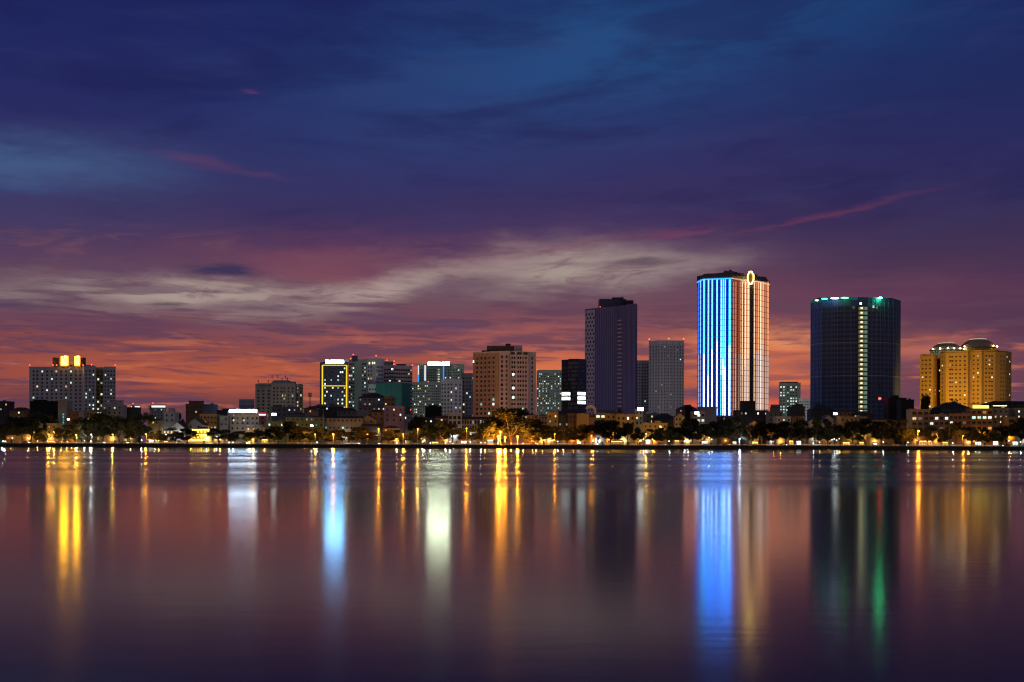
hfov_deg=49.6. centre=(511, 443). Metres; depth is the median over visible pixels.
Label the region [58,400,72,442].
stair tower house
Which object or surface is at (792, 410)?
town house
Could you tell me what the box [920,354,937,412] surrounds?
residential block
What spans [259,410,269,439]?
town house
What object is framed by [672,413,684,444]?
villa
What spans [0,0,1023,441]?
sky
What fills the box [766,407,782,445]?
town house
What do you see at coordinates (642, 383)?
residential tower
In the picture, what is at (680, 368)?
window
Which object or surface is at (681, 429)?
lakeside tree
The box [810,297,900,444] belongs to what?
skyscraper
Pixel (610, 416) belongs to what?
town house
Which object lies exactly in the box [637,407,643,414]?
billboard
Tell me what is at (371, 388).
apartment block
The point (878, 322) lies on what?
window
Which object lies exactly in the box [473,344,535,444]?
residential tower
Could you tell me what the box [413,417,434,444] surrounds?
house
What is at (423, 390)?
window
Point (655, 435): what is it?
lakeside tree
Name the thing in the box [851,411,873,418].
house
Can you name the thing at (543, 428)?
lakeside tree
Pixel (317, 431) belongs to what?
lakeside tree
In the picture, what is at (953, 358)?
residential block
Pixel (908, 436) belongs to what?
lakeside tree
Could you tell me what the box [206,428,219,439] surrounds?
lakeside tree
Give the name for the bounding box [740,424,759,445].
lakeside tree
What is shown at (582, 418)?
town house
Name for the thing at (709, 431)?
lakeside tree
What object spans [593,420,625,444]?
lakeside tree
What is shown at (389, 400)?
villa
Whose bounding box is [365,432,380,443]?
lakeside tree
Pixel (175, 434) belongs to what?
lakeside tree
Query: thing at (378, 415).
town house
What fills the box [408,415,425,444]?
lakeside tree
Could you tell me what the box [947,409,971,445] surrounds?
town house
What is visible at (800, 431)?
lakeside tree
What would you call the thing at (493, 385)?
window
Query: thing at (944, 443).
kiosk
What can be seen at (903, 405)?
town house
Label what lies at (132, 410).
house
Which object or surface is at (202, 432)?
restaurant
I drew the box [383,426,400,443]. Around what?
house
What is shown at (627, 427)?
lakeside tree
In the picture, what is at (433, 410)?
warehouse
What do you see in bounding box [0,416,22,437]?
lakeside tree
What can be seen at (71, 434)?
lakeside tree
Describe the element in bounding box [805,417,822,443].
house
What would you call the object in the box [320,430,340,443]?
lakeside tree
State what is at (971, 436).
lakeside tree
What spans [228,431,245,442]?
lakeside tree
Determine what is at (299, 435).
lakeside tree
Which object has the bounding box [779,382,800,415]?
apartment tower
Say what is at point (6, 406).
town house
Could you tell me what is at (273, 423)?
house
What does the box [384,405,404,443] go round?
town house
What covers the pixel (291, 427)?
lakeside tree
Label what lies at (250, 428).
house
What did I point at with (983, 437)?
lakeside tree
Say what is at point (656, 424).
house
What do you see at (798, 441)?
kiosk
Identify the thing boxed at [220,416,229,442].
town house
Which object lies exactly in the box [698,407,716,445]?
town house
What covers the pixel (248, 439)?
lakeside tree
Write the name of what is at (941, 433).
lakeside tree
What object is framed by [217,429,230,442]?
lakeside tree
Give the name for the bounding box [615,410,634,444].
villa
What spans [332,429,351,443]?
lakeside tree
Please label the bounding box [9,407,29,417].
villa
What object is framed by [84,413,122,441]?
lakeside tree
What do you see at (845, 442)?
kiosk
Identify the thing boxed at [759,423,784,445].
lakeside tree
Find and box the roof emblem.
[747,271,753,284]
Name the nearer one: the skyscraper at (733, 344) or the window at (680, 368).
the skyscraper at (733, 344)
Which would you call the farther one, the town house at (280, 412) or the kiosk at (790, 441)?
the town house at (280, 412)
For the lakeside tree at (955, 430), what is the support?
on the ground
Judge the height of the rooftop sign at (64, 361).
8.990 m
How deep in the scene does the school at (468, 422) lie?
722.00 m
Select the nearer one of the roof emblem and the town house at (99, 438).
the town house at (99, 438)
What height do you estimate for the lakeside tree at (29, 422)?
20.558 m
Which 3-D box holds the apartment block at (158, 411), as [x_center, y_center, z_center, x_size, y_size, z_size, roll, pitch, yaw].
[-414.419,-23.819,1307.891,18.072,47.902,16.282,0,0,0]
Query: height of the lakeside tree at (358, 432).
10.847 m
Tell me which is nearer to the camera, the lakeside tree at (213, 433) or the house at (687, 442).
the lakeside tree at (213, 433)
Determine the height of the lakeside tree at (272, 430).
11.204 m
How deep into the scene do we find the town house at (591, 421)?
699.00 m
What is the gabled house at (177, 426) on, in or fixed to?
on the ground
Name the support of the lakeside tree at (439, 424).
on the ground
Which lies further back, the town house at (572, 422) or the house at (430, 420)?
the house at (430, 420)
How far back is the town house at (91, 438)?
714.00 m
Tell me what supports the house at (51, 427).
on the ground
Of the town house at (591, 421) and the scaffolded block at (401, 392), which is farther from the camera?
the scaffolded block at (401, 392)
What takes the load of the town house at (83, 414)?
on the ground
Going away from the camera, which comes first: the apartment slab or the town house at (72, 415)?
the town house at (72, 415)
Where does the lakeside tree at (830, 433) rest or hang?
on the ground
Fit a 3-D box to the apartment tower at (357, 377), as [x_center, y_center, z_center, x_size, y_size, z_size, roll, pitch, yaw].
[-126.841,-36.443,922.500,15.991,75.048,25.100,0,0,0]
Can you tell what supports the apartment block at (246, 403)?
on the ground
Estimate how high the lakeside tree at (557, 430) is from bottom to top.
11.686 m
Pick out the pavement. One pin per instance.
(405, 444)
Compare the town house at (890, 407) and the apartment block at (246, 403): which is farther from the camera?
the apartment block at (246, 403)
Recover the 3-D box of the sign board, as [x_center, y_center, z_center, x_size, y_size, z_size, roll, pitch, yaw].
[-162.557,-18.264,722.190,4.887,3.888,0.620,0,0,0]
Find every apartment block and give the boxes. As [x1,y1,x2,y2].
[151,404,165,429]
[239,399,254,408]
[255,375,302,420]
[368,384,375,392]
[412,381,440,443]
[441,379,461,415]
[462,373,472,416]
[537,369,561,414]
[799,398,809,420]
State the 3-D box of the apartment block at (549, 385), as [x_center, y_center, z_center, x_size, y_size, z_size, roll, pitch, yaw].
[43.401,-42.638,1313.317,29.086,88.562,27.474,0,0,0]
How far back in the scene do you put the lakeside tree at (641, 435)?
655.93 m
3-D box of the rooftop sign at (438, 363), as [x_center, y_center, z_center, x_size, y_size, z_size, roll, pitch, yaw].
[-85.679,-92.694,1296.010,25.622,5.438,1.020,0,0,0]
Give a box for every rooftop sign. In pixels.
[61,356,67,366]
[74,356,79,366]
[326,360,343,364]
[428,362,449,365]
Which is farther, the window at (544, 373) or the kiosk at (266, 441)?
the window at (544, 373)
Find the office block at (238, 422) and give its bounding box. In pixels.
[227,411,258,442]
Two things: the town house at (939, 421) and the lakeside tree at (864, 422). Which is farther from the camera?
the town house at (939, 421)
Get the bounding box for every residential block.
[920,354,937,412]
[929,343,969,406]
[961,338,1011,407]
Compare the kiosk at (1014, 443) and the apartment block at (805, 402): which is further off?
the apartment block at (805, 402)
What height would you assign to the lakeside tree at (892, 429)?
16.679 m
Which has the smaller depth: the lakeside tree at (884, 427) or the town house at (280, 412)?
the lakeside tree at (884, 427)
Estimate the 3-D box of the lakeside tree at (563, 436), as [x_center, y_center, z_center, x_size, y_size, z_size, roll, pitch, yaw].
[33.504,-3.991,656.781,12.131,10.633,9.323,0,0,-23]
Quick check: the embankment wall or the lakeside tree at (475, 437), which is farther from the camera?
the lakeside tree at (475, 437)
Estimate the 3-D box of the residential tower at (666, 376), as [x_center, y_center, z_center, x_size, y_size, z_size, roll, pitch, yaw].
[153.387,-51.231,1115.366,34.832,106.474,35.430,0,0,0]
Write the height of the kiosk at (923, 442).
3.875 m
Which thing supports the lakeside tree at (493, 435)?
on the ground
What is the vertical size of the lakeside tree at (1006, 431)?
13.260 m
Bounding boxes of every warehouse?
[30,397,57,442]
[425,405,441,440]
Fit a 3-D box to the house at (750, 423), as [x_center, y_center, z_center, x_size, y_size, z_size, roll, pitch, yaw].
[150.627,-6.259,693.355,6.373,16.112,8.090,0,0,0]
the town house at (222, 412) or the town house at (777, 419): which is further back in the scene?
the town house at (222, 412)
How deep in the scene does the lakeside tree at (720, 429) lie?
656.09 m
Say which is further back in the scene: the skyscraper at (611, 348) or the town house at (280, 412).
the skyscraper at (611, 348)
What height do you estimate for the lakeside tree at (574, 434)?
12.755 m
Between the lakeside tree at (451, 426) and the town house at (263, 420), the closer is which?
the lakeside tree at (451, 426)
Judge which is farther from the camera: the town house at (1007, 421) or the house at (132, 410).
the house at (132, 410)
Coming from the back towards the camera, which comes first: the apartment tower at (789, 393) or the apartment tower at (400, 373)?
the apartment tower at (789, 393)
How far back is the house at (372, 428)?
695.00 m
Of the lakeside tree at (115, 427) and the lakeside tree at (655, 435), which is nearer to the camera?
the lakeside tree at (655, 435)
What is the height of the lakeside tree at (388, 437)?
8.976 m
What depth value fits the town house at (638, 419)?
706.00 m
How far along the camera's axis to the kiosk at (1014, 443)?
644.62 m
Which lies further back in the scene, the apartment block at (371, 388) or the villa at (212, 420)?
the apartment block at (371, 388)
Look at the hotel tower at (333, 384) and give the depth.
880.00 m
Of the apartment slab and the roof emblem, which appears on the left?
the apartment slab
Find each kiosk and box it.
[261,438,268,443]
[487,439,493,444]
[608,440,623,444]
[645,439,650,444]
[700,440,707,445]
[751,441,758,445]
[788,440,794,445]
[796,440,801,445]
[841,441,849,444]
[916,440,933,445]
[941,441,948,445]
[972,441,982,445]
[1011,441,1019,446]
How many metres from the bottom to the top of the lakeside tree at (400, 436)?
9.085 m
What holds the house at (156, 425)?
on the ground
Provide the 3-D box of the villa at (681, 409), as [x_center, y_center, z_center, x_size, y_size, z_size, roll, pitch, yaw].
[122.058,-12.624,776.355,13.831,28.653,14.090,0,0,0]
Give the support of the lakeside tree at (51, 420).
on the ground
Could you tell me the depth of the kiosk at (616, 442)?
658.85 m
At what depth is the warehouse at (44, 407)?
735.00 m
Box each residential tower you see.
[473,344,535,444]
[637,360,648,422]
[648,338,683,415]
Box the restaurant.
[192,427,213,443]
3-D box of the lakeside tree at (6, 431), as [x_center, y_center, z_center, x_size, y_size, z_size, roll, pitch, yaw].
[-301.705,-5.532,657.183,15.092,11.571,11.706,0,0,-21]
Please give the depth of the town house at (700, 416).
706.00 m
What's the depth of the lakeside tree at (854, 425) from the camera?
655.32 m
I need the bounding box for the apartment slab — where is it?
[29,357,115,411]
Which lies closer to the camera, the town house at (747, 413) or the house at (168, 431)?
the house at (168, 431)
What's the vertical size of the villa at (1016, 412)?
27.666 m
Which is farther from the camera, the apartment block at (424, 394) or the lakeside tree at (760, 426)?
the apartment block at (424, 394)
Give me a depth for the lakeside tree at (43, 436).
656.68 m
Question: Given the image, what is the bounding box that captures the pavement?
[91,443,1007,446]
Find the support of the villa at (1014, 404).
on the ground
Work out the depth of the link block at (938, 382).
884.00 m
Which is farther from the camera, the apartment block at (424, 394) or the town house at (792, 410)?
the apartment block at (424, 394)
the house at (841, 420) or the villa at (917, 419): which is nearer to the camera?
the villa at (917, 419)
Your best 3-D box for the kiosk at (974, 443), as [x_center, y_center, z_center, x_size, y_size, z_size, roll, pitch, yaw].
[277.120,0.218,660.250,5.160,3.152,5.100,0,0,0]
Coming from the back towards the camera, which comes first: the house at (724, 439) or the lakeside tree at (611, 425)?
the house at (724, 439)
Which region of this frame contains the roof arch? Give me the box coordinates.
[585,405,595,419]
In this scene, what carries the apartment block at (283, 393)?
on the ground
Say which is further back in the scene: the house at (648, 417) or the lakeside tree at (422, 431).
the house at (648, 417)
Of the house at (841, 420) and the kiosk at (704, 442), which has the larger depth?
the house at (841, 420)
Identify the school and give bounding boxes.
[285,416,325,443]
[324,416,363,443]
[435,416,447,444]
[448,413,461,444]
[462,417,487,444]
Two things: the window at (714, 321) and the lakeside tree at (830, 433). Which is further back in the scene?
the window at (714, 321)
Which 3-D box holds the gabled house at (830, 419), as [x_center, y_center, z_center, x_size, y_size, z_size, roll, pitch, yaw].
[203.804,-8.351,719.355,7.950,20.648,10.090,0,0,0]
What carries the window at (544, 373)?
in the apartment block at (549, 385)
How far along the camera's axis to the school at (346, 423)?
702.00 m
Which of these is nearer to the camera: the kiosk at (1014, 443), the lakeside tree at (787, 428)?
the kiosk at (1014, 443)
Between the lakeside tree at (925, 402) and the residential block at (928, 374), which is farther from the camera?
the residential block at (928, 374)
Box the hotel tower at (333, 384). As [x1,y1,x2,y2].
[320,362,347,407]
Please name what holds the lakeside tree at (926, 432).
on the ground
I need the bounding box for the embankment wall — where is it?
[0,443,1023,449]
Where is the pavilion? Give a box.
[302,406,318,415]
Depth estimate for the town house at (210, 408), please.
768.00 m
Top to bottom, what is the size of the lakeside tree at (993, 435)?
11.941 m
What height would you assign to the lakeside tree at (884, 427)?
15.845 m
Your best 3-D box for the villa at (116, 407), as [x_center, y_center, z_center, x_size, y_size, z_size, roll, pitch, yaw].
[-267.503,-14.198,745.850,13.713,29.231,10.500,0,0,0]
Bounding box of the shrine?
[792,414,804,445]
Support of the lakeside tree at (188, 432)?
on the ground
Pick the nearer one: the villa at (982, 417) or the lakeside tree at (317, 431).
the lakeside tree at (317, 431)
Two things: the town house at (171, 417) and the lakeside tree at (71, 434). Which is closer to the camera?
the lakeside tree at (71, 434)
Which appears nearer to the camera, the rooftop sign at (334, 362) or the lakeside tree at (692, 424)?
the lakeside tree at (692, 424)
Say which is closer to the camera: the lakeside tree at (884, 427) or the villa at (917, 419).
the lakeside tree at (884, 427)
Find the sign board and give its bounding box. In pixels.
[259,412,265,417]
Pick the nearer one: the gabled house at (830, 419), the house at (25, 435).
the house at (25, 435)
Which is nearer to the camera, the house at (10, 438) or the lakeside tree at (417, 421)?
the house at (10, 438)
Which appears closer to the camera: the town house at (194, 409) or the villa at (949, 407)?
the villa at (949, 407)
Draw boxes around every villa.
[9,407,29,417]
[101,400,126,443]
[199,412,220,441]
[358,393,383,415]
[384,395,395,405]
[523,414,537,443]
[538,414,546,443]
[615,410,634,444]
[651,413,672,444]
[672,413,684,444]
[676,405,696,415]
[807,405,833,419]
[835,410,853,444]
[906,408,929,445]
[931,402,969,413]
[965,406,993,445]
[982,401,1023,407]
[1009,408,1023,446]
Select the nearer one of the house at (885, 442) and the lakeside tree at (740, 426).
the lakeside tree at (740, 426)
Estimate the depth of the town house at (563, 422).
704.00 m
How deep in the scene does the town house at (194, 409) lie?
765.00 m
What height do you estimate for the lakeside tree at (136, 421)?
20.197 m
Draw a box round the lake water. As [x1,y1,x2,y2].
[0,447,1023,681]
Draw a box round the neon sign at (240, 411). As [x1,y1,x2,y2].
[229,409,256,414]
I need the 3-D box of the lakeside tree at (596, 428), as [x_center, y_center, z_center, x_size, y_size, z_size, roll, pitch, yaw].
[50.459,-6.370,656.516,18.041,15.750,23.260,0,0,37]
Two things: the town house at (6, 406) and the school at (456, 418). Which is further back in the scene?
the town house at (6, 406)
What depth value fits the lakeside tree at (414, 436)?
657.15 m
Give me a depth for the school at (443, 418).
722.00 m
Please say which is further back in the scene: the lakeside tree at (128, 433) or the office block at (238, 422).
the office block at (238, 422)
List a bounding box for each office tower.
[418,364,463,381]
[561,359,586,412]
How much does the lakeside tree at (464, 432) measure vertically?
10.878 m
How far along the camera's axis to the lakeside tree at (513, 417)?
661.15 m
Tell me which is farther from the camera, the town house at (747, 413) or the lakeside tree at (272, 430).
the town house at (747, 413)
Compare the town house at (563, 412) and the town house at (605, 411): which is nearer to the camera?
the town house at (563, 412)
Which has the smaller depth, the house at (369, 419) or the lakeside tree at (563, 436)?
the lakeside tree at (563, 436)
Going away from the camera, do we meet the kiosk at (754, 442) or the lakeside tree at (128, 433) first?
the kiosk at (754, 442)
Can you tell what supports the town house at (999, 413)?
on the ground
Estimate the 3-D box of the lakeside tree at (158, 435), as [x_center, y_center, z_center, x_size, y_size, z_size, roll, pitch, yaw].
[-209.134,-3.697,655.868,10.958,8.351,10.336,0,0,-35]
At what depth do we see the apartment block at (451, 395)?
882.28 m
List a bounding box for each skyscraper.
[585,297,636,414]
[697,270,769,414]
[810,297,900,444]
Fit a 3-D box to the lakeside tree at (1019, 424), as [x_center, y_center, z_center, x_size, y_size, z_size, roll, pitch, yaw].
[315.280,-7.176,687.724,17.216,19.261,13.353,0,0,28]
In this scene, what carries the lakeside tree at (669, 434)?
on the ground
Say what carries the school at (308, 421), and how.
on the ground
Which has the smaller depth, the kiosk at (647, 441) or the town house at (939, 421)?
the kiosk at (647, 441)
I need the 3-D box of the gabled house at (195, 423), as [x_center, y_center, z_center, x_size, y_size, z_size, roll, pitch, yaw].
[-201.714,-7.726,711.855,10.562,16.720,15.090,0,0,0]
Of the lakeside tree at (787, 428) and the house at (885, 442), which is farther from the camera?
the house at (885, 442)
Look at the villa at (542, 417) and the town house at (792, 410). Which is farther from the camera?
the town house at (792, 410)
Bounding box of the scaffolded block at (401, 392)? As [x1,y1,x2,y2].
[376,379,410,413]
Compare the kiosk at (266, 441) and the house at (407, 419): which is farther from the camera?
the house at (407, 419)
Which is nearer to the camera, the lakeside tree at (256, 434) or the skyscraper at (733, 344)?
the lakeside tree at (256, 434)
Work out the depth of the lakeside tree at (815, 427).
654.19 m
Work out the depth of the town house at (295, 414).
745.00 m
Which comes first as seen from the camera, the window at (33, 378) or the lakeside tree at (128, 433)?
the lakeside tree at (128, 433)
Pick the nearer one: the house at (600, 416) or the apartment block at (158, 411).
the house at (600, 416)
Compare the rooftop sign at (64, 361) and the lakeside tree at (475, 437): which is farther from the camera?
the rooftop sign at (64, 361)
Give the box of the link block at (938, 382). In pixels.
[937,360,939,405]
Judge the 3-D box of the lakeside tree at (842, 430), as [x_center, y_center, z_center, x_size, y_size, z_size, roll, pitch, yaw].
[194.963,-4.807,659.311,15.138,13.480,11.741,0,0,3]
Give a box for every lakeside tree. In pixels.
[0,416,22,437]
[0,425,15,442]
[9,411,49,442]
[34,430,50,442]
[43,414,58,426]
[53,424,79,442]
[65,427,87,439]
[71,416,101,442]
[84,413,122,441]
[101,415,137,443]
[121,412,155,443]
[122,425,136,443]
[147,430,167,441]
[167,431,180,440]
[179,428,199,441]
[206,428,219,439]
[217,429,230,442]
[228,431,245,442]
[241,436,253,441]
[243,429,267,443]
[261,426,286,443]
[274,421,303,443]
[288,427,313,443]
[307,428,329,442]
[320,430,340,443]
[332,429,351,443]
[347,427,367,442]
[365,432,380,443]
[381,430,395,443]
[386,430,410,441]
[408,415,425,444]
[408,428,421,444]
[414,424,436,444]
[425,420,452,444]
[442,423,461,444]
[457,427,478,444]
[469,428,486,442]
[477,408,543,442]
[479,422,504,439]
[519,427,541,443]
[536,425,552,443]
[544,426,564,444]
[559,428,577,444]
[567,424,591,440]
[578,420,613,444]
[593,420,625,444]
[618,423,639,444]
[630,427,644,444]
[646,429,659,444]
[658,425,682,444]
[671,423,692,444]
[681,418,703,444]
[685,404,693,419]
[692,424,716,439]
[709,418,735,445]
[724,416,748,440]
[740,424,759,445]
[750,420,772,445]
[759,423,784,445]
[774,421,793,443]
[788,420,810,439]
[806,418,831,443]
[816,424,841,444]
[828,424,853,444]
[841,421,867,443]
[854,418,879,445]
[870,420,891,445]
[884,419,908,445]
[892,424,917,443]
[915,425,938,441]
[920,394,933,413]
[936,429,949,441]
[944,423,968,445]
[961,427,979,445]
[974,429,989,445]
[984,427,1003,442]
[992,425,1021,443]
[1010,417,1023,446]
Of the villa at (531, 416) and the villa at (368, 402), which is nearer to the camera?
the villa at (531, 416)
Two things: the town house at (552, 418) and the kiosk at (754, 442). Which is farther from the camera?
the town house at (552, 418)
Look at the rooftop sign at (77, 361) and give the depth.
899.75 m
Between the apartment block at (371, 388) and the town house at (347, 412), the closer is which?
the town house at (347, 412)
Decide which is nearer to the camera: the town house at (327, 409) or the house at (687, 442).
the house at (687, 442)
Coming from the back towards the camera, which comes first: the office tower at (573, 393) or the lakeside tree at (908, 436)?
the office tower at (573, 393)
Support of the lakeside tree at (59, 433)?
on the ground
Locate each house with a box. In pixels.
[0,400,14,442]
[6,434,20,442]
[18,422,42,442]
[47,423,62,440]
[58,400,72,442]
[67,410,81,442]
[78,412,87,442]
[84,410,97,442]
[93,410,105,443]
[127,406,140,443]
[148,419,163,443]
[163,428,176,443]
[164,408,178,428]
[169,422,188,443]
[185,401,203,423]
[186,418,208,443]
[204,403,217,413]
[217,409,228,415]
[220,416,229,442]
[245,425,264,443]
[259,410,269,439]
[266,417,284,443]
[271,405,299,420]
[287,413,305,415]
[314,404,342,415]
[337,408,357,415]
[361,424,382,443]
[364,414,376,423]
[368,410,383,443]
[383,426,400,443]
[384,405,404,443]
[405,414,411,444]
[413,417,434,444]
[547,411,557,444]
[555,409,583,415]
[558,416,567,444]
[567,413,576,444]
[576,413,589,444]
[589,415,595,444]
[595,413,604,444]
[596,409,615,412]
[604,409,615,444]
[633,405,642,444]
[641,420,667,444]
[644,412,657,422]
[684,437,693,444]
[690,407,704,444]
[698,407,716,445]
[717,415,736,445]
[733,401,767,445]
[747,420,758,445]
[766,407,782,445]
[773,416,790,445]
[787,405,804,443]
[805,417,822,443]
[821,414,834,444]
[836,412,866,445]
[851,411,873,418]
[867,419,894,445]
[884,395,906,445]
[896,398,913,445]
[929,413,947,445]
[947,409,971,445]
[990,404,1008,445]
[1001,417,1015,445]
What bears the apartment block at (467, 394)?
on the ground
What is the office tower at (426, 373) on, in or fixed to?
on the ground
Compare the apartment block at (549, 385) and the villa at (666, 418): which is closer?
the villa at (666, 418)
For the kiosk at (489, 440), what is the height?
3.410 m
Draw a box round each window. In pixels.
[33,378,114,409]
[412,390,440,441]
[476,384,532,441]
[537,373,560,413]
[562,398,585,412]
[650,368,682,413]
[705,321,762,412]
[812,321,898,421]
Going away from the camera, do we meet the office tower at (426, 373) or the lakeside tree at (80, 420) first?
the lakeside tree at (80, 420)
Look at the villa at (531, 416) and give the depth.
712.00 m
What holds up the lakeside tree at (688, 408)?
on the ground
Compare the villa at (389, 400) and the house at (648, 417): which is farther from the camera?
the villa at (389, 400)
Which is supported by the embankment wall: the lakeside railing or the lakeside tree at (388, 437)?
the lakeside railing
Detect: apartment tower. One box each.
[349,354,366,410]
[366,355,387,393]
[384,361,393,364]
[384,364,412,443]
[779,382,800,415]
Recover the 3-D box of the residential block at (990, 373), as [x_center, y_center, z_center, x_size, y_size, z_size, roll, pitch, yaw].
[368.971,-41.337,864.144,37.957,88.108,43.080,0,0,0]
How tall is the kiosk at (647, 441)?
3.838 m
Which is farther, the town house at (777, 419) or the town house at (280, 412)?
the town house at (280, 412)
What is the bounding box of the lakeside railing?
[6,441,1017,446]
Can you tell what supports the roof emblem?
attached to the skyscraper at (733, 344)
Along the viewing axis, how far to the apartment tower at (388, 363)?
960.91 m
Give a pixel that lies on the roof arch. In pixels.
(591, 406)
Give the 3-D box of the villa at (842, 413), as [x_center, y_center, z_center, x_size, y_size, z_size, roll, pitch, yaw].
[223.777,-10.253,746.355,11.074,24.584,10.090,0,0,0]
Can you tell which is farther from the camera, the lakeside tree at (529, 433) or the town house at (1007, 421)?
the town house at (1007, 421)
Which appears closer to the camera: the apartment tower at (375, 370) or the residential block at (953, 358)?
the residential block at (953, 358)
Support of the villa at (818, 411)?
on the ground
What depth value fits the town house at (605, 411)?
789.96 m
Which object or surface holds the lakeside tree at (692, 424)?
on the ground

